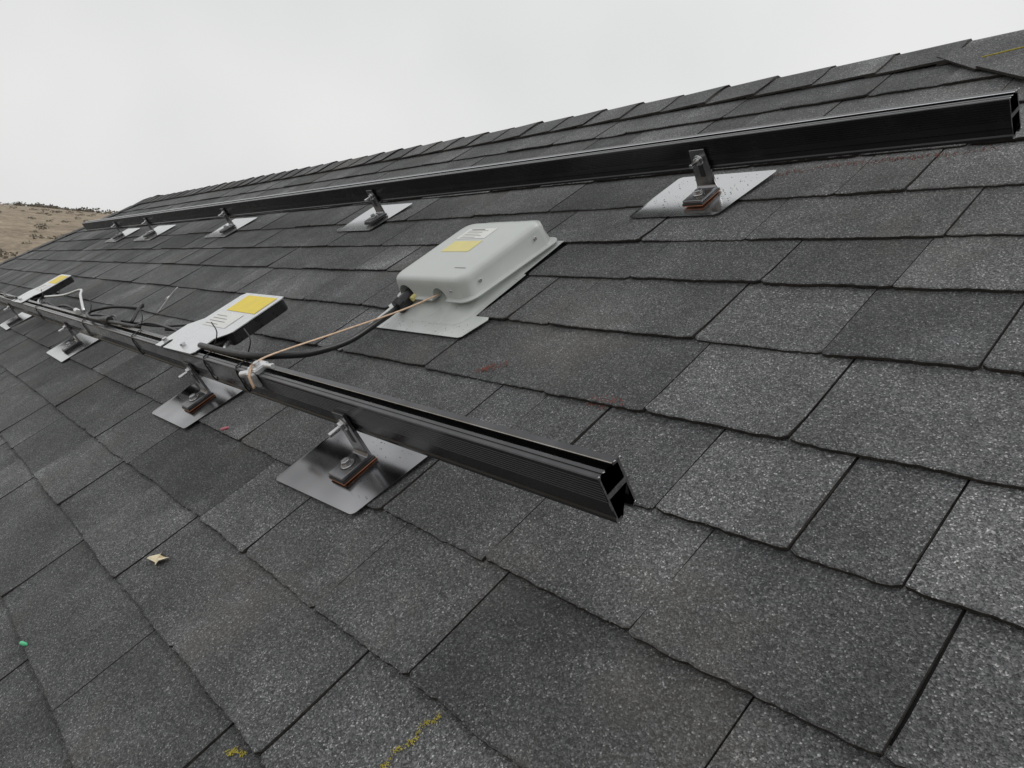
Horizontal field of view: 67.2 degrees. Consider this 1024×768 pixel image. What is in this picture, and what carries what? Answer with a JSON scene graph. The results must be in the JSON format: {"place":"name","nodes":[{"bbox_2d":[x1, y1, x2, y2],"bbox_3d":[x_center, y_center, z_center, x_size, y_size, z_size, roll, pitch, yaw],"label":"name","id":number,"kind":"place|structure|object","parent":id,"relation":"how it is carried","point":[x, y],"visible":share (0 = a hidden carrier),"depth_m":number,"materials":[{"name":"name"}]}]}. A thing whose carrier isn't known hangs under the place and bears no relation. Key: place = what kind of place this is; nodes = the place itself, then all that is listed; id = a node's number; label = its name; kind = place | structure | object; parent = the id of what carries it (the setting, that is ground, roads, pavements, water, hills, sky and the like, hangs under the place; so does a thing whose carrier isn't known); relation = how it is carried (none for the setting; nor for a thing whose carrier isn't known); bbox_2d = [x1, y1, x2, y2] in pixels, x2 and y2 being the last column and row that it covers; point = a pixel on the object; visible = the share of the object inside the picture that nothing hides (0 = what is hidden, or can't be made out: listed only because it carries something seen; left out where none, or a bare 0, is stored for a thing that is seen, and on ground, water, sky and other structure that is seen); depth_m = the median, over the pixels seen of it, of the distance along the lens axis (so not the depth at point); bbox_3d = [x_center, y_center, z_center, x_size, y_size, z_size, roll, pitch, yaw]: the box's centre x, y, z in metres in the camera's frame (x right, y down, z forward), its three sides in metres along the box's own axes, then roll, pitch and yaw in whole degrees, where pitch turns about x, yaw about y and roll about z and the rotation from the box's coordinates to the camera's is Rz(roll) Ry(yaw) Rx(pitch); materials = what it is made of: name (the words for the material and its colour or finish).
{"place":"outdoors","nodes":[
{"label":"outdoors","id":0,"kind":"place"},
{"bbox_2d":[0,204,109,262],"bbox_3d":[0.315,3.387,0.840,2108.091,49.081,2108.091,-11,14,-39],"label":"hillside ground","id":1,"kind":"structure","parent":0,"point":[16,225],"depth_m":125.76,"materials":[{"name":"beige soil"}]},
{"bbox_2d":[0,202,117,258],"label":"shrubs","id":2,"kind":"object","parent":1,"relation":"on","point":[37,204],"visible":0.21,"depth_m":169.88,"materials":[{"name":"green plant"}]},
{"bbox_2d":[0,0,1023,213],"label":"sky","id":3,"kind":"structure","parent":0,"point":[114,105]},
{"bbox_2d":[478,95,1022,745],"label":"roof deck","id":4,"kind":"structure","parent":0,"point":[922,689],"depth_m":0.58,"materials":[{"name":"black"}]},
{"bbox_2d":[0,292,636,522],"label":"mounting rail","id":5,"kind":"object","parent":4,"relation":"attached to","point":[592,482],"visible":1,"depth_m":0.94,"materials":[{"name":"metal"}]},
{"bbox_2d":[12,274,73,302],"bbox_3d":[-2.006,-0.392,3.328,0.246,0.085,0.359,-42,32,-27],"label":"microinverter","id":6,"kind":"object","parent":5,"relation":"attached to","point":[56,284],"visible":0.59,"depth_m":3.21,"materials":[{"name":"metal"}]},
{"bbox_2d":[0,287,250,391],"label":"trunk cable","id":7,"kind":"object","parent":5,"relation":"on","point":[105,318],"visible":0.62,"depth_m":2.23,"materials":[{"name":"black rubber"}]},
{"bbox_2d":[155,293,287,353],"bbox_3d":[-0.641,-0.121,1.722,0.246,0.085,0.359,-42,32,-27],"label":"microinverter","id":8,"kind":"object","parent":5,"relation":"attached to","point":[251,313],"visible":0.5,"depth_m":1.62,"materials":[{"name":"metal"}]},
{"bbox_2d":[239,360,274,387],"bbox_3d":[-0.429,-0.018,1.306,0.042,0.037,0.081,-42,32,-27],"label":"grounding clamp","id":9,"kind":"object","parent":5,"relation":"attached to","point":[259,367],"visible":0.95,"depth_m":1.30,"materials":[{"name":"metal"}]},
{"bbox_2d":[0,63,1023,767],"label":"shingle courses","id":10,"kind":"object","parent":4,"relation":"on","point":[704,579],"visible":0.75,"depth_m":0.93,"materials":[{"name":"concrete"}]},
{"bbox_2d":[0,303,30,329],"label":"roof mount bracket","id":11,"kind":"object","parent":10,"relation":"attached to","point":[14,321],"visible":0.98,"depth_m":3.54,"materials":[{"name":"silver metal"}]},
{"bbox_2d":[19,641,27,645],"bbox_3d":[-0.697,0.371,1.100,0.009,0.006,0.019,-42,32,-27],"label":"chalk stub","id":12,"kind":"object","parent":10,"relation":"on","point":[22,643],"visible":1,"depth_m":1.10,"materials":[{"name":"green"}]},
{"bbox_2d":[47,321,98,361],"bbox_3d":[-1.506,-0.170,2.609,0.160,0.090,0.318,-42,32,-27],"label":"roof mount bracket","id":13,"kind":"object","parent":10,"relation":"attached to","point":[69,348],"visible":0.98,"depth_m":2.58,"materials":[{"name":"silver metal"}]},
{"bbox_2d":[105,222,139,241],"bbox_3d":[-2.371,-0.934,4.638,0.161,0.090,0.322,-42,32,-27],"label":"roof mount bracket","id":14,"kind":"object","parent":10,"relation":"attached to","point":[120,235],"visible":1,"depth_m":4.63,"materials":[{"name":"silver metal"}]},
{"bbox_2d":[133,218,174,240],"bbox_3d":[-1.944,-0.849,4.136,0.161,0.090,0.352,-42,32,-27],"label":"roof mount bracket","id":15,"kind":"object","parent":10,"relation":"attached to","point":[152,233],"visible":1,"depth_m":4.13,"materials":[{"name":"silver metal"}]},
{"bbox_2d":[147,554,168,564],"bbox_3d":[-0.528,0.259,1.150,0.023,0.010,0.046,-42,32,-27],"label":"dry leaf","id":16,"kind":"object","parent":10,"relation":"on","point":[155,558],"visible":1,"depth_m":1.15,"materials":[{"name":"beige plant"}]},
{"bbox_2d":[152,361,242,428],"bbox_3d":[-0.683,-0.004,1.636,0.167,0.090,0.253,-42,32,-27],"label":"roof mount bracket","id":17,"kind":"object","parent":10,"relation":"attached to","point":[199,398],"visible":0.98,"depth_m":1.62,"materials":[{"name":"silver metal"}]},
{"bbox_2d":[204,208,256,237],"bbox_3d":[-1.225,-0.706,3.289,0.161,0.090,0.292,-42,32,-27],"label":"roof mount bracket","id":18,"kind":"object","parent":10,"relation":"attached to","point":[229,227],"visible":1,"depth_m":3.27,"materials":[{"name":"silver metal"}]},
{"bbox_2d":[224,710,443,767],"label":"yellow paint mark","id":19,"kind":"object","parent":10,"relation":"on","point":[244,753],"visible":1,"depth_m":0.70,"materials":[{"name":"yellow paint"}]},
{"bbox_2d":[276,410,427,514],"bbox_3d":[-0.250,0.082,1.126,0.166,0.090,0.264,-42,32,-27],"label":"roof mount bracket","id":20,"kind":"object","parent":10,"relation":"attached to","point":[345,449],"visible":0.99,"depth_m":1.11,"materials":[{"name":"silver metal"}]},
{"bbox_2d":[337,190,412,231],"bbox_3d":[-0.445,-0.550,2.370,0.161,0.090,0.252,-42,32,-27],"label":"roof mount bracket","id":21,"kind":"object","parent":10,"relation":"attached to","point":[377,214],"visible":1,"depth_m":2.34,"materials":[{"name":"silver metal"}]},
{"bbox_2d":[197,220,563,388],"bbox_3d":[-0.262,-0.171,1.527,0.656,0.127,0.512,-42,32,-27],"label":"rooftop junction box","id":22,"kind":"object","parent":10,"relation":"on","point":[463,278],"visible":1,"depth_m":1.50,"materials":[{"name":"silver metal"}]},
{"bbox_2d":[1,224,1020,767],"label":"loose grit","id":23,"kind":"object","parent":10,"relation":"on","point":[473,502],"visible":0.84,"depth_m":1.00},
{"bbox_2d":[630,148,775,217],"bbox_3d":[0.342,-0.394,1.444,0.161,0.090,0.242,-42,32,-27],"label":"roof mount bracket","id":24,"kind":"object","parent":10,"relation":"attached to","point":[699,191],"visible":1,"depth_m":1.43,"materials":[{"name":"silver metal"}]},
{"bbox_2d":[475,145,1003,409],"bbox_3d":[0.335,-0.184,1.193,0.718,0.008,0.541,-42,32,-27],"label":"red chalk line","id":25,"kind":"object","parent":10,"relation":"on","point":[483,369],"visible":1,"depth_m":1.23,"materials":[{"name":"red"}]},
{"bbox_2d":[937,31,1023,79],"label":"cover shingles","id":26,"kind":"object","parent":10,"relation":"on","point":[1010,63],"visible":1,"depth_m":1.45,"materials":[{"name":"concrete"}]},
{"bbox_2d":[982,46,1023,57],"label":"chalk string","id":27,"kind":"object","parent":26,"relation":"on","point":[1003,51],"visible":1,"depth_m":1.41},
{"bbox_2d":[0,30,1023,264],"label":"ridge caps","id":28,"kind":"object","parent":4,"relation":"on","point":[884,65],"visible":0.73,"depth_m":2.13,"materials":[{"name":"concrete"}]},
{"bbox_2d":[82,88,1021,230],"bbox_3d":[-1.115,-0.725,3.161,0.034,0.058,5.604,-42,32,-27],"label":"mounting rail","id":29,"kind":"object","parent":4,"relation":"attached to","point":[991,116],"visible":1,"depth_m":1.42,"materials":[{"name":"metal"}]}
]}

